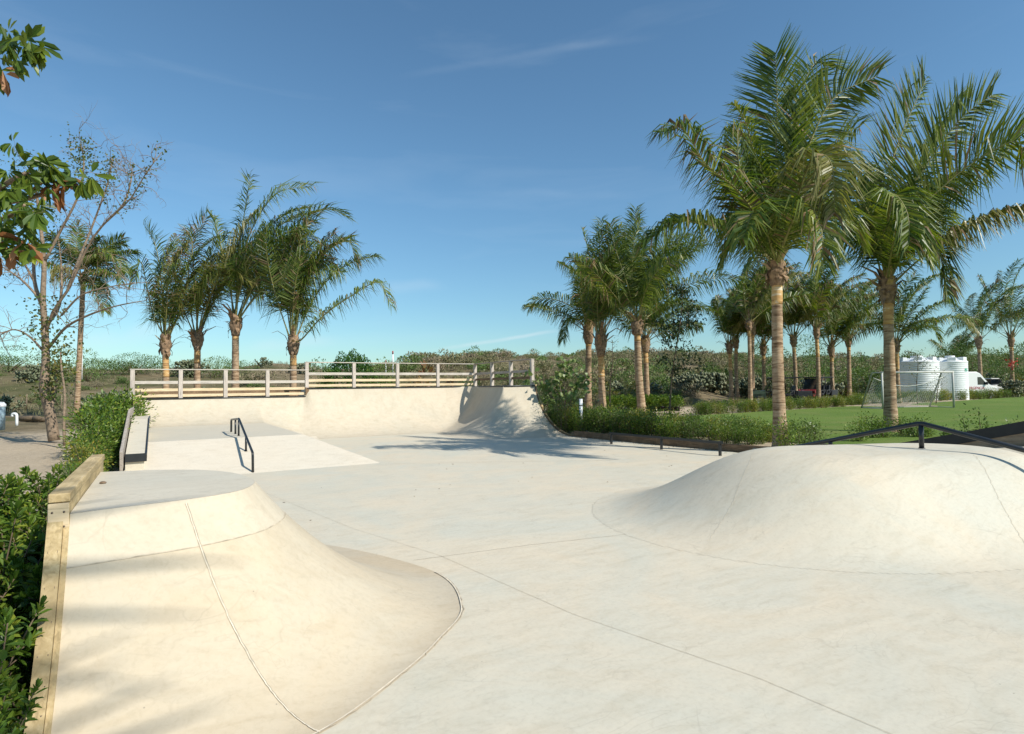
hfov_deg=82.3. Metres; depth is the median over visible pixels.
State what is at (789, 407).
hedge shrub
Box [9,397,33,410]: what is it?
scrub bush
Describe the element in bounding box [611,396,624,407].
shrub
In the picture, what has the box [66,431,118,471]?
hedge shrub
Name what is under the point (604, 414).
hedge shrub
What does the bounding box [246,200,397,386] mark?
palm tree
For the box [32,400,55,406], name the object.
scrub bush
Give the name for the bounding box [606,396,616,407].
shrub
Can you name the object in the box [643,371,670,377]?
scrub bush
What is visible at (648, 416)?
hedge shrub
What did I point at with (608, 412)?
hedge shrub
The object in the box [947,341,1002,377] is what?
tall bush
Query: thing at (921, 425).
handrail
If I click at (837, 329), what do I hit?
palm tree
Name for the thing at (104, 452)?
hedge shrub
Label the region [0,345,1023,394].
scrub cover
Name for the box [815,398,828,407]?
hedge shrub
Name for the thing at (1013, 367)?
flowering vine
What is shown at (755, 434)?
hedge shrub
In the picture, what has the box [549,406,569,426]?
hedge shrub
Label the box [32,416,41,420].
log
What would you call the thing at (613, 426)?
hedge shrub
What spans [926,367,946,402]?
sapling tree
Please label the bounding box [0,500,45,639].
hedge shrub
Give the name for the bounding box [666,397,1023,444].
lawn
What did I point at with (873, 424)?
hedge shrub
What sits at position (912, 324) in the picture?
palm tree
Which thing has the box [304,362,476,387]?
deck fence
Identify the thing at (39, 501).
hedge shrub
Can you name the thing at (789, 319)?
palm tree
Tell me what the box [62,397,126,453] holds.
hedge shrub
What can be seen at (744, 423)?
hedge shrub
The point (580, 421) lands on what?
hedge shrub
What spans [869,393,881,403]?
hedge shrub
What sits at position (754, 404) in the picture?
hedge shrub
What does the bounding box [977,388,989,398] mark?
hedge shrub
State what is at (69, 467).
hedge shrub
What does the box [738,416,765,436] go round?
hedge shrub
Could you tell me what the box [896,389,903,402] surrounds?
hedge shrub
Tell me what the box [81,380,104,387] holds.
scrub bush
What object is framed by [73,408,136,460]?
hedge shrub
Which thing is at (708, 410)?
hedge shrub
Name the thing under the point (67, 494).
timber kerb
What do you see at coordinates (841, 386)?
prickly pear
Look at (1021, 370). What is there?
tall bush
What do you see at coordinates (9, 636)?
hedge shrub
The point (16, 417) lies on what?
vent pipe
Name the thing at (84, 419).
hedge shrub
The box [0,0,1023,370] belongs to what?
sky
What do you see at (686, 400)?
scrub bush
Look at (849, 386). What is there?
palm tree
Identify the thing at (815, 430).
hedge shrub
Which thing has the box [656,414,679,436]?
hedge shrub
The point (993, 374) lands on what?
prickly pear
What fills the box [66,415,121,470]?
hedge shrub
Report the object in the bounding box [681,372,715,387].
prickly pear
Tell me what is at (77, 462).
hedge shrub
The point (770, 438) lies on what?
hedge shrub
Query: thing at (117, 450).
hedge shrub
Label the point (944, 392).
hedge shrub
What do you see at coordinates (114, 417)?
hedge shrub
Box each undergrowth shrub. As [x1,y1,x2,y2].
[535,391,569,423]
[543,389,577,431]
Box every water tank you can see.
[899,355,940,400]
[937,356,968,399]
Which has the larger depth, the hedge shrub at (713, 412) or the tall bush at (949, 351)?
the tall bush at (949, 351)
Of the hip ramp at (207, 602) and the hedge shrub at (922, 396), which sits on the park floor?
the hip ramp at (207, 602)
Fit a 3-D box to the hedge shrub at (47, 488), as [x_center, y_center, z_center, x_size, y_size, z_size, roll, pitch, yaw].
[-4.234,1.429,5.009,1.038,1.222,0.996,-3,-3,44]
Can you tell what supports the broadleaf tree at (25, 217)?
on the terrain at (22, 444)
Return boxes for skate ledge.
[125,416,150,470]
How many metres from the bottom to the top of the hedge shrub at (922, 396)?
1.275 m
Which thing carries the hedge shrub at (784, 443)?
on the terrain at (22, 444)
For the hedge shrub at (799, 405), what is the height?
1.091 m
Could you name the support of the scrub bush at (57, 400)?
on the terrain at (22, 444)
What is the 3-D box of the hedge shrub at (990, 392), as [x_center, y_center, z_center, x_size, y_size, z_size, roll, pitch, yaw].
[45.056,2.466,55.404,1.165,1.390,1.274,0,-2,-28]
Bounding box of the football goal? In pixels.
[861,371,954,408]
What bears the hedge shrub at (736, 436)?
on the terrain at (22, 444)
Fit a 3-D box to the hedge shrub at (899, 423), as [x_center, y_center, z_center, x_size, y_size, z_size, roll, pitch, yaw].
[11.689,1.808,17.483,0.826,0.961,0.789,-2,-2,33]
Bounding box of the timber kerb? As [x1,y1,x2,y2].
[24,454,104,733]
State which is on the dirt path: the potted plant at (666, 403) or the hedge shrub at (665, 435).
the potted plant at (666, 403)
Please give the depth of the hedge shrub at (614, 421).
19.75 m
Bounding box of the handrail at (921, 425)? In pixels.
[794,421,1023,452]
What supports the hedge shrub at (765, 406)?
on the terrain at (22, 444)
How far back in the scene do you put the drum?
21.98 m
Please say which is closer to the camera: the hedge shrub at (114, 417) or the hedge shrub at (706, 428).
the hedge shrub at (114, 417)
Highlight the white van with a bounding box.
[968,372,998,398]
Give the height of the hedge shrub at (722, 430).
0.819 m
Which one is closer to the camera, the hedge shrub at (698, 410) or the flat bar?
the flat bar
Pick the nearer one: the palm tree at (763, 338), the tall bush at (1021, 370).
the palm tree at (763, 338)
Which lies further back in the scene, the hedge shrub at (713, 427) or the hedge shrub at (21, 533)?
the hedge shrub at (713, 427)
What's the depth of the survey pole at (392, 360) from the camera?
51.94 m
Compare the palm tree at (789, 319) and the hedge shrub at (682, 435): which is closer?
the hedge shrub at (682, 435)
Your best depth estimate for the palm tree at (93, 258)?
34.78 m
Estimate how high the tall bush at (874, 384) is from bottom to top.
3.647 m
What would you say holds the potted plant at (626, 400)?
on the dirt path
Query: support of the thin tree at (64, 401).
on the terrain at (22, 444)
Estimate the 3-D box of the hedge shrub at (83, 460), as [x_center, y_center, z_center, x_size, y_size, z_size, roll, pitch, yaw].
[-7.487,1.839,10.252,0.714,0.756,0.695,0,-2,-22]
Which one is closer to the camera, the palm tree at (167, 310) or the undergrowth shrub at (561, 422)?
the undergrowth shrub at (561, 422)
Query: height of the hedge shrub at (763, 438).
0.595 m
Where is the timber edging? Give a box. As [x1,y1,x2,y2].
[574,431,767,452]
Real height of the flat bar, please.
0.356 m
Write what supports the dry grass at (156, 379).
on the terrain at (22, 444)
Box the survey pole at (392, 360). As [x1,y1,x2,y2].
[392,351,393,375]
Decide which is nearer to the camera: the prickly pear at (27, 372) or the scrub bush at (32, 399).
the scrub bush at (32, 399)
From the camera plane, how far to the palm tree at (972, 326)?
59.84 m
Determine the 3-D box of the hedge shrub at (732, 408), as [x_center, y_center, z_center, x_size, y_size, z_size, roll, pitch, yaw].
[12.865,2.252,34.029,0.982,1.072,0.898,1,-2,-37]
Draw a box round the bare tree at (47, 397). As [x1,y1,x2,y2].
[0,106,173,441]
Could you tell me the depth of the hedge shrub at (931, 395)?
47.77 m
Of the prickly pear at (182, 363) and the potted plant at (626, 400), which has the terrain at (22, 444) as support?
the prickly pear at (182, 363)
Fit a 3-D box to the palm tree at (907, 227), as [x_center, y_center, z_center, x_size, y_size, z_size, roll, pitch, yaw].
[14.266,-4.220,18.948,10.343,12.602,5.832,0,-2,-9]
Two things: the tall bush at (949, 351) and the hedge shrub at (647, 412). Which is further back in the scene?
the tall bush at (949, 351)
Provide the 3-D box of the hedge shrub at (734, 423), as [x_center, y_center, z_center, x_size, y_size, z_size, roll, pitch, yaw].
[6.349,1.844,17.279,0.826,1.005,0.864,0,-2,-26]
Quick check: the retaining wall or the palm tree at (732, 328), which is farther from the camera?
the palm tree at (732, 328)
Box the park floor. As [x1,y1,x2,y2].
[24,433,1023,733]
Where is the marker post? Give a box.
[579,399,582,427]
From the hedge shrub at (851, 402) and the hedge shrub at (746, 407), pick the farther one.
the hedge shrub at (851, 402)
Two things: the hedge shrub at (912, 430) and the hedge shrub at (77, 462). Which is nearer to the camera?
the hedge shrub at (77, 462)
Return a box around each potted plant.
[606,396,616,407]
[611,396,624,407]
[613,396,631,410]
[620,398,636,410]
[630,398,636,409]
[645,395,658,410]
[646,397,662,410]
[655,395,668,410]
[659,396,674,410]
[661,393,681,410]
[665,395,685,410]
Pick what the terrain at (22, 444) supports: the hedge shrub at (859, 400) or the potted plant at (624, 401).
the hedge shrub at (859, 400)
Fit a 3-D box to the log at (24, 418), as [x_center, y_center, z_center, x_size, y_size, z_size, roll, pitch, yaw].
[-23.838,2.532,28.961,0.894,0.260,0.260,0,-2,-10]
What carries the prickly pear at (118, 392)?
on the terrain at (22, 444)
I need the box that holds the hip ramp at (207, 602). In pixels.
[44,470,464,733]
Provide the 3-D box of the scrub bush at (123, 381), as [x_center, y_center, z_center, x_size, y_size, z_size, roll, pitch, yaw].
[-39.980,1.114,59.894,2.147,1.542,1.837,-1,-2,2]
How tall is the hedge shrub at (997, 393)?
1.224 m
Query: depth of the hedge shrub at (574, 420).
21.33 m
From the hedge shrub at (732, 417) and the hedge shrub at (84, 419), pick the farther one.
the hedge shrub at (732, 417)
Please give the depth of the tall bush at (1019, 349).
67.31 m
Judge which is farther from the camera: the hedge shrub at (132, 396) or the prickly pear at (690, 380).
the prickly pear at (690, 380)
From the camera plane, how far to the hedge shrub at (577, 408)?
22.05 m
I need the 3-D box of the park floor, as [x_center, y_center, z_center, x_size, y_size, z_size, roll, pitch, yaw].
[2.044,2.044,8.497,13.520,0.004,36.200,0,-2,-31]
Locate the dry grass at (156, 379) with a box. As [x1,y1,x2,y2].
[0,356,1023,416]
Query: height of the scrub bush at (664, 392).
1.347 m
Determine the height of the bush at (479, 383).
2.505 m
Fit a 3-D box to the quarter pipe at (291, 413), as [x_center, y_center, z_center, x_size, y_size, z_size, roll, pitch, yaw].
[-10.414,1.792,21.395,5.683,1.591,2.896,0,-2,-31]
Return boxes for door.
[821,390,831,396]
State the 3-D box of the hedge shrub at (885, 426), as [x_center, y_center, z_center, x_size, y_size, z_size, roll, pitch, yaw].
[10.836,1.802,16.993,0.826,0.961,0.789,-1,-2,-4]
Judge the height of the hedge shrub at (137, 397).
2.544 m
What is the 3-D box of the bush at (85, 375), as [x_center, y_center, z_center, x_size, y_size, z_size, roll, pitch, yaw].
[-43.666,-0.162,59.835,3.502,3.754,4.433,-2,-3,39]
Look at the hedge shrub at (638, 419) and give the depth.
19.12 m
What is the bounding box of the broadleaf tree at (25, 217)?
[0,18,115,275]
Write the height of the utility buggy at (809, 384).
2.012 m
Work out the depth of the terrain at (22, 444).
48.88 m
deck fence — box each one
[130,369,304,398]
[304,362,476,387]
[475,359,533,385]
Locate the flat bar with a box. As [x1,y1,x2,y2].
[609,432,722,455]
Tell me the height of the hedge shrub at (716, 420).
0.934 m
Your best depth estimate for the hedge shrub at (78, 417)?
18.28 m
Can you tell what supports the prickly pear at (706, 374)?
on the terrain at (22, 444)
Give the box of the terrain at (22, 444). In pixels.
[0,358,1023,719]
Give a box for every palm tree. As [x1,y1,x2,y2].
[16,218,142,415]
[124,215,223,388]
[151,204,263,387]
[205,168,351,387]
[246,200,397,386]
[521,256,622,407]
[556,203,751,415]
[572,214,683,408]
[608,279,705,395]
[627,21,895,446]
[707,288,771,403]
[711,286,771,401]
[721,250,812,401]
[726,281,796,399]
[743,290,792,389]
[769,270,871,400]
[785,253,879,397]
[810,282,897,400]
[816,54,1023,431]
[828,278,907,397]
[858,272,982,399]
[928,329,975,359]
[940,278,1023,375]
[943,257,1023,384]
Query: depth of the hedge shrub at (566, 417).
21.70 m
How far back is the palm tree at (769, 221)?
14.39 m
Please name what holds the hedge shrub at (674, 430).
on the terrain at (22, 444)
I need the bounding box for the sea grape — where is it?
[522,353,598,423]
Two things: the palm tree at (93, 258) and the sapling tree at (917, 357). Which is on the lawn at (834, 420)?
the sapling tree at (917, 357)
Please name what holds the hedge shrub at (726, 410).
on the terrain at (22, 444)
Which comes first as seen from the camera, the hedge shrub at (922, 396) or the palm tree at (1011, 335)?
the hedge shrub at (922, 396)
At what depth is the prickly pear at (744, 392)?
57.47 m
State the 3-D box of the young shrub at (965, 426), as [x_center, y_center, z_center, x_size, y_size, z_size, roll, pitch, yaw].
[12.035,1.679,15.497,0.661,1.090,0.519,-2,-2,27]
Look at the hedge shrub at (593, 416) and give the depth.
20.39 m
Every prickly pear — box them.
[0,393,26,412]
[14,364,39,382]
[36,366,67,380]
[72,395,95,406]
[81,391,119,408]
[104,389,129,396]
[169,359,193,376]
[182,362,210,377]
[254,357,272,367]
[288,361,318,373]
[605,380,625,392]
[632,382,662,393]
[672,375,702,394]
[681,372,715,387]
[698,371,727,391]
[703,372,734,395]
[734,381,760,397]
[739,375,771,395]
[787,379,804,396]
[821,381,844,394]
[986,373,1009,383]
[997,379,1023,396]
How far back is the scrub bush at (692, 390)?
53.72 m
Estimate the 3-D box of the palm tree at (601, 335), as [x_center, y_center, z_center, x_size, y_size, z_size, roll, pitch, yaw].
[5.598,-2.964,33.387,5.510,11.342,7.014,0,-2,-31]
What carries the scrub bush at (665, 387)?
on the terrain at (22, 444)
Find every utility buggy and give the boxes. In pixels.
[753,377,811,404]
[799,377,837,398]
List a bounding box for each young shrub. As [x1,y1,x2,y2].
[938,424,951,435]
[952,410,977,431]
[963,403,996,430]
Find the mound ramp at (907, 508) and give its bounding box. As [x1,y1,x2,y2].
[591,443,1023,573]
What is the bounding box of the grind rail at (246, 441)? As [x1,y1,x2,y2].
[230,418,253,472]
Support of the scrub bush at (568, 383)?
on the terrain at (22, 444)
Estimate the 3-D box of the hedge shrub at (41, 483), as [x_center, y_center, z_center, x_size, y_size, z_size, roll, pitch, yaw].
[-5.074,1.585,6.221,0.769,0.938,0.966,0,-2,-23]
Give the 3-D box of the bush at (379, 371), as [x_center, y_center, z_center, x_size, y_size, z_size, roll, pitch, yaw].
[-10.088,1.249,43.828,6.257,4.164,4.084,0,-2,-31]
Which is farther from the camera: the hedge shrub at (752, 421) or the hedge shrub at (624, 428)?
the hedge shrub at (624, 428)
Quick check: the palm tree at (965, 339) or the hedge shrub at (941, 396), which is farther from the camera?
the palm tree at (965, 339)
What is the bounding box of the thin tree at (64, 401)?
[29,335,88,445]
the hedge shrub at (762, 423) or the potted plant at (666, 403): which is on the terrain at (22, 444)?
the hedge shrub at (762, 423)
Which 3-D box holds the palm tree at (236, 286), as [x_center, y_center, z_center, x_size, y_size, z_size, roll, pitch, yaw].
[-10.628,-3.255,26.214,5.759,11.624,5.646,0,-2,-31]
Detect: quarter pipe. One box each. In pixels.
[134,395,315,435]
[142,384,573,438]
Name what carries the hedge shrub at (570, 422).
on the terrain at (22, 444)
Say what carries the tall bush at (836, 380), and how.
on the terrain at (22, 444)
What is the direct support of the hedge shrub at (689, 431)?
on the terrain at (22, 444)
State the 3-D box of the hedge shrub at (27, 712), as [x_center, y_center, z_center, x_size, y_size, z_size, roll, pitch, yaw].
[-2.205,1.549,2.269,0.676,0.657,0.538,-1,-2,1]
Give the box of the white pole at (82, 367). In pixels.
[81,352,82,378]
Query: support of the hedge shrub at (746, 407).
on the terrain at (22, 444)
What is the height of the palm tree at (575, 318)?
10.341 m
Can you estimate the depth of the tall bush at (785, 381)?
57.64 m
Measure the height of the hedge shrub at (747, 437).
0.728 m
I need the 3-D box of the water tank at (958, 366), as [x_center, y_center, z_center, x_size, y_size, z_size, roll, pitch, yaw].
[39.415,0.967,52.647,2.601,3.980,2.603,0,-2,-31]
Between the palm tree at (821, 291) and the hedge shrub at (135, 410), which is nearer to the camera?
the hedge shrub at (135, 410)
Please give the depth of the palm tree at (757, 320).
43.83 m
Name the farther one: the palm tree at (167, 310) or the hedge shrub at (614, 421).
the palm tree at (167, 310)
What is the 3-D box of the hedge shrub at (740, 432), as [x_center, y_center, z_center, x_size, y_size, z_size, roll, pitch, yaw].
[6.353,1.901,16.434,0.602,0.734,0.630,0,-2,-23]
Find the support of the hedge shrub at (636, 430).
on the terrain at (22, 444)
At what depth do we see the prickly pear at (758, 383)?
56.56 m
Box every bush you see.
[0,345,84,371]
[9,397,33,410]
[20,394,36,402]
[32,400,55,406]
[55,393,73,405]
[64,347,112,382]
[70,352,173,375]
[74,386,95,390]
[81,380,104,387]
[115,372,129,383]
[169,355,259,377]
[246,383,273,387]
[304,357,344,387]
[317,348,384,387]
[348,357,395,387]
[456,376,480,385]
[472,375,500,385]
[483,380,507,385]
[502,374,522,384]
[536,373,578,386]
[561,376,582,390]
[572,384,606,394]
[591,371,631,385]
[592,379,635,398]
[605,375,628,389]
[608,365,675,388]
[635,379,668,386]
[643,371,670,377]
[643,383,685,395]
[654,382,675,393]
[654,389,676,395]
[669,383,708,396]
[679,397,692,405]
[699,353,746,389]
[733,342,771,396]
[760,347,805,396]
[790,334,873,387]
[815,363,880,398]
[846,365,883,394]
[934,342,962,357]
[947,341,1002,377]
[952,341,1023,382]
[987,341,1023,386]
[1013,342,1023,365]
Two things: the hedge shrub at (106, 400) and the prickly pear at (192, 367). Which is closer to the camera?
the hedge shrub at (106, 400)
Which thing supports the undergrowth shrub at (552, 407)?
on the terrain at (22, 444)
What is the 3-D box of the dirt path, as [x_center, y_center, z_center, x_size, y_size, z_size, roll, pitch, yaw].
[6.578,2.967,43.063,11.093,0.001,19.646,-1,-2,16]
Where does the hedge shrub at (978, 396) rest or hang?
on the terrain at (22, 444)
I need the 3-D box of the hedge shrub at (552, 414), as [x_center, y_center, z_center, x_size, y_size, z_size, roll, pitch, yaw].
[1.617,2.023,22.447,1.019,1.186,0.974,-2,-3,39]
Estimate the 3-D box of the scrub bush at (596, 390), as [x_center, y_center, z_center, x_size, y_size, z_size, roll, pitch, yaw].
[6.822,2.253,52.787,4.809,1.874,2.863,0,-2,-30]
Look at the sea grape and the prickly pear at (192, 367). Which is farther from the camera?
the prickly pear at (192, 367)
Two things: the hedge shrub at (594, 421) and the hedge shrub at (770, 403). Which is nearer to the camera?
the hedge shrub at (594, 421)
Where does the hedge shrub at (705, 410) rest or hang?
on the terrain at (22, 444)
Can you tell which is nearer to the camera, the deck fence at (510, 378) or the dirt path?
the deck fence at (510, 378)
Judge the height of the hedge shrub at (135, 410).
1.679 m
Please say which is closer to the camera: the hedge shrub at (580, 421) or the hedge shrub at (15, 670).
the hedge shrub at (15, 670)
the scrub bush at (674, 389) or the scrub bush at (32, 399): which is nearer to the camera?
the scrub bush at (32, 399)
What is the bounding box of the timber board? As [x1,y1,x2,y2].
[119,406,136,470]
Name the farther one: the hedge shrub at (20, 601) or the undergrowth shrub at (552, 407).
the undergrowth shrub at (552, 407)
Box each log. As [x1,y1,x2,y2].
[18,416,40,420]
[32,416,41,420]
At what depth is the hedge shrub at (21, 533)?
4.39 m
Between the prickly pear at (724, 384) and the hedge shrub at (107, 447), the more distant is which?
the prickly pear at (724, 384)
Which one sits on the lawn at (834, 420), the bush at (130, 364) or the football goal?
the football goal
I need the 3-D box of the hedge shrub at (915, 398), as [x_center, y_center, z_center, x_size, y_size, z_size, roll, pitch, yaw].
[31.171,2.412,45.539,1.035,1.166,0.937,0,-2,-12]
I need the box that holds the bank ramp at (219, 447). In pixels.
[124,423,379,473]
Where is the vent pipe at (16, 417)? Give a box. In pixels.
[11,412,17,425]
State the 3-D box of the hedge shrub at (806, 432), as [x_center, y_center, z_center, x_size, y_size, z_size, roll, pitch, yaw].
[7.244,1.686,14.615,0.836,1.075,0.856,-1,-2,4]
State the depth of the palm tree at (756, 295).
39.83 m
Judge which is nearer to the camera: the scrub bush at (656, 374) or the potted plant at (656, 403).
the potted plant at (656, 403)
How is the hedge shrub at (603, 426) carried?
on the terrain at (22, 444)
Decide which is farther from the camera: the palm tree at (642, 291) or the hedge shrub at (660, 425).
the palm tree at (642, 291)
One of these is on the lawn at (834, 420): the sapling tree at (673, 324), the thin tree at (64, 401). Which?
the sapling tree at (673, 324)
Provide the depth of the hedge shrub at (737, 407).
33.07 m
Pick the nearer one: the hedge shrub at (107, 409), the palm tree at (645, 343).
the hedge shrub at (107, 409)
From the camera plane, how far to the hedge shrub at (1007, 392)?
56.03 m
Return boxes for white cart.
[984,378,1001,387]
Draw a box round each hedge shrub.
[0,462,68,531]
[0,472,46,604]
[0,472,58,565]
[0,473,63,515]
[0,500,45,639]
[0,547,42,691]
[0,595,51,733]
[0,668,48,733]
[3,662,29,726]
[52,461,74,484]
[56,431,113,470]
[58,407,130,463]
[59,455,103,473]
[60,458,104,478]
[61,450,107,471]
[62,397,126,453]
[62,401,124,451]
[62,435,115,471]
[65,386,150,432]
[66,392,105,443]
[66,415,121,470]
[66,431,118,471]
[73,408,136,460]
[79,387,153,427]
[81,405,135,448]
[82,415,128,458]
[85,385,144,427]
[95,400,146,425]
[97,378,156,420]
[547,405,558,427]
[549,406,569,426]
[553,404,578,431]
[562,409,576,433]
[565,408,585,431]
[569,404,586,428]
[573,409,589,431]
[582,402,606,431]
[584,409,605,432]
[590,404,612,431]
[590,405,616,433]
[602,402,617,430]
[603,405,630,432]
[604,407,629,432]
[605,403,627,414]
[612,404,639,433]
[617,407,647,434]
[629,409,648,434]
[629,411,653,434]
[631,406,661,435]
[636,405,655,423]
[638,407,662,435]
[649,408,678,436]
[653,405,683,433]
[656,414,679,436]
[661,418,682,437]
[670,413,684,437]
[675,408,702,436]
[676,417,690,437]
[678,415,703,439]
[686,416,700,437]
[691,416,707,439]
[693,399,705,414]
[696,415,721,440]
[698,399,709,414]
[700,418,723,440]
[703,400,713,414]
[706,399,717,413]
[707,412,727,435]
[710,402,724,413]
[712,420,737,443]
[714,413,737,438]
[717,401,729,413]
[717,411,742,437]
[721,398,733,412]
[726,425,743,443]
[727,398,738,411]
[731,423,747,442]
[733,401,744,412]
[733,413,758,439]
[737,423,761,444]
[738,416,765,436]
[739,398,753,412]
[739,417,761,440]
[742,424,764,443]
[747,398,760,411]
[752,417,771,432]
[754,419,771,441]
[756,428,768,443]
[758,400,771,410]
[760,424,771,441]
[765,399,772,410]
[769,413,810,445]
[784,413,822,444]
[786,398,796,409]
[793,395,804,408]
[801,417,835,444]
[802,396,815,408]
[810,398,820,407]
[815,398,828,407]
[829,397,838,406]
[837,397,847,406]
[839,415,874,440]
[848,396,857,404]
[856,395,863,404]
[857,411,887,437]
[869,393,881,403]
[870,413,900,437]
[888,413,914,435]
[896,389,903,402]
[901,410,934,436]
[909,392,919,401]
[918,391,929,401]
[924,420,936,436]
[925,389,936,401]
[935,391,946,400]
[940,389,949,399]
[955,388,964,399]
[960,389,969,399]
[973,389,985,398]
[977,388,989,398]
[984,387,994,398]
[991,389,1003,397]
[1003,390,1012,397]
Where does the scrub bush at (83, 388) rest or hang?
on the terrain at (22, 444)
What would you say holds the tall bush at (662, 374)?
on the terrain at (22, 444)
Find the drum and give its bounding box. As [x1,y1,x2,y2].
[0,402,5,429]
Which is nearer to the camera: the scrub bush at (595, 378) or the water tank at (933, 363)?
the water tank at (933, 363)
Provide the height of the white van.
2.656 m
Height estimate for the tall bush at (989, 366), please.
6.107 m
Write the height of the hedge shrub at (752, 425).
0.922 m
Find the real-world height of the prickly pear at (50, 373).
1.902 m
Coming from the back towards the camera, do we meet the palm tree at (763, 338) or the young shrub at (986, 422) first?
the palm tree at (763, 338)
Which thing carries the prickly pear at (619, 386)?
on the terrain at (22, 444)
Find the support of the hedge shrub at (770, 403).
on the terrain at (22, 444)
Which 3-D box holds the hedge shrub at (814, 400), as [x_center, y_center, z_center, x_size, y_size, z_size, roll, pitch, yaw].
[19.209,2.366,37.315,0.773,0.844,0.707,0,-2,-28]
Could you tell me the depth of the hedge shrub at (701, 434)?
17.42 m
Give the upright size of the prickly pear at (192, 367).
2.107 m
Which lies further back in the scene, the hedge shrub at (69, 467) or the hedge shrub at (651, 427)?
the hedge shrub at (651, 427)
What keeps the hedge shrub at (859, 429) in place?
on the terrain at (22, 444)
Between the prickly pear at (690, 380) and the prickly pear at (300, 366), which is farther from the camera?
the prickly pear at (300, 366)
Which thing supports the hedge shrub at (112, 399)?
on the terrain at (22, 444)
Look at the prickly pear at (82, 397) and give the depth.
37.68 m
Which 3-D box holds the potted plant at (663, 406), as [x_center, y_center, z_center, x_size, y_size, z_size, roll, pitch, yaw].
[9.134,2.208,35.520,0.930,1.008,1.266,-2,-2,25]
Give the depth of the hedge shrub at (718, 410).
31.78 m
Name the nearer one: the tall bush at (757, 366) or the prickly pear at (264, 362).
the tall bush at (757, 366)
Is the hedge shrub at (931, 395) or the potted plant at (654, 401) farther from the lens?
the hedge shrub at (931, 395)
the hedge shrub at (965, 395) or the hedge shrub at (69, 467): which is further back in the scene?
the hedge shrub at (965, 395)
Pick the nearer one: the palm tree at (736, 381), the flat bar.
the flat bar
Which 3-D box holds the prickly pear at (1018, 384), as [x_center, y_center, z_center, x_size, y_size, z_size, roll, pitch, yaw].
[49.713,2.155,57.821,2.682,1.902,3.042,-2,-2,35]
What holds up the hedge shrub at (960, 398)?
on the terrain at (22, 444)
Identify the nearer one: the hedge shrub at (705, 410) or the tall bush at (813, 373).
the hedge shrub at (705, 410)
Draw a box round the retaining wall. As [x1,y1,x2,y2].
[902,421,1023,447]
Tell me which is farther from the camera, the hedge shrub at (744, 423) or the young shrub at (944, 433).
the hedge shrub at (744, 423)
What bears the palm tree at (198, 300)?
on the terrain at (22, 444)
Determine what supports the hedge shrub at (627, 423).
on the terrain at (22, 444)
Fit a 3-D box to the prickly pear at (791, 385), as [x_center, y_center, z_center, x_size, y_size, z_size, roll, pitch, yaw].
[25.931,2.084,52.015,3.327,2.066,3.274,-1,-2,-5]
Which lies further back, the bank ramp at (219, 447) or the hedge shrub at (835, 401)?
the hedge shrub at (835, 401)
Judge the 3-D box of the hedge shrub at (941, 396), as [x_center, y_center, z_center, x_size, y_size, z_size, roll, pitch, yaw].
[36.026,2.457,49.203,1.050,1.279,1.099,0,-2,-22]
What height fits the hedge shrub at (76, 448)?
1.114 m
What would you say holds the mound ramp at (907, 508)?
on the park floor
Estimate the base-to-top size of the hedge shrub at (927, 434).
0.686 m
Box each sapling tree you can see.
[599,337,623,406]
[646,278,714,411]
[903,347,929,403]
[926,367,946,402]
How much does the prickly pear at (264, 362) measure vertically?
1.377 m
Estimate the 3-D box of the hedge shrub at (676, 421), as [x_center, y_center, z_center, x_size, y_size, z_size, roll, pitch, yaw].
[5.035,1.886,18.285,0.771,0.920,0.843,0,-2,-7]
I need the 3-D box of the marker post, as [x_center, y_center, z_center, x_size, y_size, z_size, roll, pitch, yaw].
[2.528,1.881,21.491,0.133,1.420,0.163,0,-2,-31]
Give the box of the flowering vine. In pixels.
[1000,354,1023,383]
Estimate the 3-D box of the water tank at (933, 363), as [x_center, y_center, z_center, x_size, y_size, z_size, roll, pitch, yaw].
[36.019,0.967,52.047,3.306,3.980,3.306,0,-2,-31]
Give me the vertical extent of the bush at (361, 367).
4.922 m
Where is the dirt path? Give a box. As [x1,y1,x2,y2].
[545,405,679,413]
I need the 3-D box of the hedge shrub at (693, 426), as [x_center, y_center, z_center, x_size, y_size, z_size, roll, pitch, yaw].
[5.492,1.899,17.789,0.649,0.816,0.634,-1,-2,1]
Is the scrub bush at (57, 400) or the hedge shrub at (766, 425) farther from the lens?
the scrub bush at (57, 400)
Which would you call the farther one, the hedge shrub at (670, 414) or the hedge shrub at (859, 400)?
the hedge shrub at (859, 400)
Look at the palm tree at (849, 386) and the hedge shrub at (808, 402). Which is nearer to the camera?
the hedge shrub at (808, 402)
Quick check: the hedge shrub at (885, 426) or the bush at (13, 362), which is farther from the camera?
the bush at (13, 362)
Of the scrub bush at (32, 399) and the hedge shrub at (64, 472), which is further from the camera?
the scrub bush at (32, 399)
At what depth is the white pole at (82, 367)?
51.99 m
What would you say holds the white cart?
on the terrain at (22, 444)
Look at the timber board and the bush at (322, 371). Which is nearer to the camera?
the timber board
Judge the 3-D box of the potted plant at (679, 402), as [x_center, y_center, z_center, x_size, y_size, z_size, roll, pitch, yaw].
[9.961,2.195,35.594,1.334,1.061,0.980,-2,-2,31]
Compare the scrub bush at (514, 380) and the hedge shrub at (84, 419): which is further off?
the scrub bush at (514, 380)

